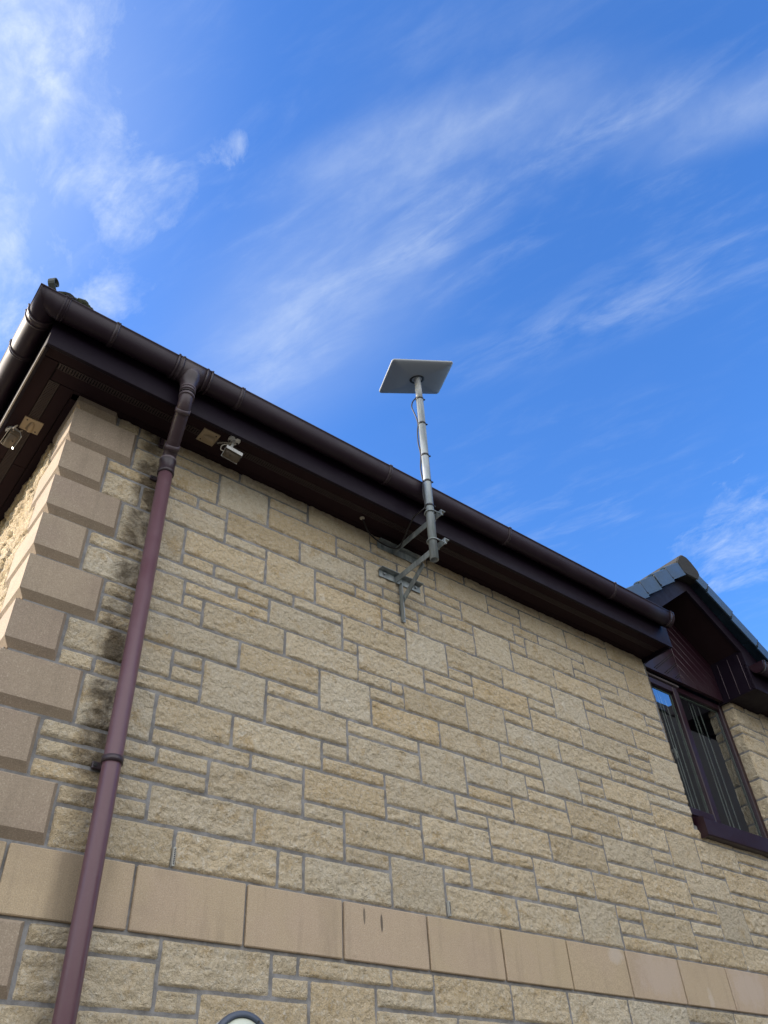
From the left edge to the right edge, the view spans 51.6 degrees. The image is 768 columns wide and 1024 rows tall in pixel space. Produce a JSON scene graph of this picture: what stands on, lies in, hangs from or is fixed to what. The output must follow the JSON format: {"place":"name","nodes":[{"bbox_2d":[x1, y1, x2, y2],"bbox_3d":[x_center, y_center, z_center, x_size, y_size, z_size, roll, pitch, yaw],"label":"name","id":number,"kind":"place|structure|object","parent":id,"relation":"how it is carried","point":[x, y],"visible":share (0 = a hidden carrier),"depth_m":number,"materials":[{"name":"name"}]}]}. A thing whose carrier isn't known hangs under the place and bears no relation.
{"place":"outdoors","nodes":[
{"label":"outdoors","id":0,"kind":"place"},
{"bbox_2d":[0,0,767,650],"label":"sky","id":1,"kind":"structure","parent":0,"point":[562,204],"materials":[{"name":"blue"}]},
{"label":"ground","id":2,"kind":"structure","parent":0,"visible":0},
{"bbox_2d":[0,278,767,1023],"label":"stone house","id":3,"kind":"structure","parent":2,"relation":"on","point":[340,782],"depth_m":3.83,"materials":[{"name":"stone"}]},
{"bbox_2d":[0,425,22,448],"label":"security camera","id":4,"kind":"object","parent":3,"relation":"attached to","point":[11,438],"visible":1,"depth_m":3.94,"materials":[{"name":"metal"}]},
{"bbox_2d":[0,284,54,415],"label":"gutter","id":5,"kind":"object","parent":3,"relation":"attached to","point":[34,327],"visible":0.98,"depth_m":3.80,"materials":[{"name":"plastic"}]},
{"bbox_2d":[19,415,43,434],"bbox_3d":[-1.778,-0.429,4.002,0.094,0.024,0.094,26,-50,-29],"label":"cable cover","id":6,"kind":"object","parent":3,"relation":"attached to","point":[30,425],"visible":1,"depth_m":4.00,"materials":[{"name":"beige"}]},
{"bbox_2d":[58,291,93,309],"bbox_3d":[-1.467,-0.996,3.777,0.198,0.074,0.066,26,-50,-29],"label":"moss","id":7,"kind":"object","parent":3,"relation":"on","point":[83,301],"visible":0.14,"depth_m":3.77,"materials":[{"name":"green plant"}]},
{"bbox_2d":[51,383,195,1023],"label":"downpipe","id":8,"kind":"object","parent":3,"relation":"attached to","point":[108,767],"visible":1,"depth_m":2.92,"materials":[{"name":"plastic"}]},
{"bbox_2d":[170,847,176,866],"bbox_3d":[-0.773,1.266,2.917,0.010,0.068,0.018,26,-50,-29],"label":"weep vent","id":9,"kind":"object","parent":3,"relation":"attached to","point":[173,856],"visible":1,"depth_m":2.91,"materials":[{"name":"grey plastic"}]},
{"bbox_2d":[196,428,220,445],"bbox_3d":[-0.912,-0.381,4.121,0.094,0.024,0.094,26,-50,-29],"label":"cable cover","id":10,"kind":"object","parent":3,"relation":"attached to","point":[208,436],"visible":1,"depth_m":4.12,"materials":[{"name":"beige"}]},
{"bbox_2d":[217,436,242,463],"bbox_3d":[-0.793,-0.327,4.107,0.129,0.135,0.079,18,-46,-23],"label":"security camera","id":11,"kind":"object","parent":3,"relation":"attached to","point":[231,454],"visible":1,"depth_m":4.08,"materials":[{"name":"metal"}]},
{"bbox_2d":[216,1010,263,1023],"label":"wall lamp","id":12,"kind":"object","parent":3,"relation":"attached to","point":[241,1017],"visible":1,"depth_m":2.69,"materials":[{"name":"grey"}]},
{"bbox_2d":[40,283,674,627],"bbox_3d":[0.263,-0.058,4.761,4.729,0.154,0.137,26,-50,-29],"label":"gutter","id":13,"kind":"object","parent":3,"relation":"attached to","point":[99,327],"visible":0.94,"depth_m":4.35,"materials":[{"name":"plastic"}]},
{"bbox_2d":[377,509,444,562],"bbox_3d":[0.219,0.131,4.690,0.312,0.058,0.449,26,-50,-29],"label":"wall bracket","id":14,"kind":"object","parent":3,"relation":"attached to","point":[406,554],"depth_m":4.76,"materials":[{"name":"metal"}]},
{"bbox_2d":[378,537,448,622],"bbox_3d":[0.236,0.383,4.465,0.312,0.310,0.449,26,-50,-29],"label":"wall bracket","id":15,"kind":"object","parent":3,"relation":"attached to","point":[402,579],"depth_m":4.58,"materials":[{"name":"metal"}]},
{"bbox_2d":[416,396,438,562],"bbox_3d":[0.255,-0.244,4.770,0.093,1.373,0.053,26,-50,-29],"label":"mast","id":16,"kind":"object","parent":15,"relation":"attached to","point":[430,515],"visible":0.98,"depth_m":4.68,"materials":[{"name":"metal"}]},
{"bbox_2d":[362,397,425,548],"bbox_3d":[0.084,-0.270,5.003,0.250,1.079,0.422,63,-73,-46],"label":"cable","id":17,"kind":"object","parent":16,"relation":"attached to","point":[422,491],"visible":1,"depth_m":4.71,"materials":[{"name":"black plastic"}]},
{"bbox_2d":[379,359,452,396],"bbox_3d":[0.221,-0.860,5.331,0.460,0.320,0.284,12,-44,-17],"label":"satellite dish","id":18,"kind":"object","parent":16,"relation":"on","point":[414,376],"visible":1,"depth_m":5.33,"materials":[{"name":"grey"}]},
{"bbox_2d":[446,901,451,916],"bbox_3d":[0.293,1.784,3.574,0.010,0.064,0.018,26,-50,-29],"label":"weep vent","id":19,"kind":"object","parent":3,"relation":"attached to","point":[448,908],"visible":1,"depth_m":3.57,"materials":[{"name":"grey plastic"}]},
{"bbox_2d":[647,672,767,857],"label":"window","id":20,"kind":"structure","parent":3,"relation":"in","point":[722,803],"depth_m":6.29,"materials":[{"name":"clear glass"}]},
{"bbox_2d":[749,660,767,678],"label":"gutter","id":21,"kind":"object","parent":3,"relation":"attached to","point":[760,667],"visible":1,"depth_m":6.51,"materials":[{"name":"plastic"}]}
]}

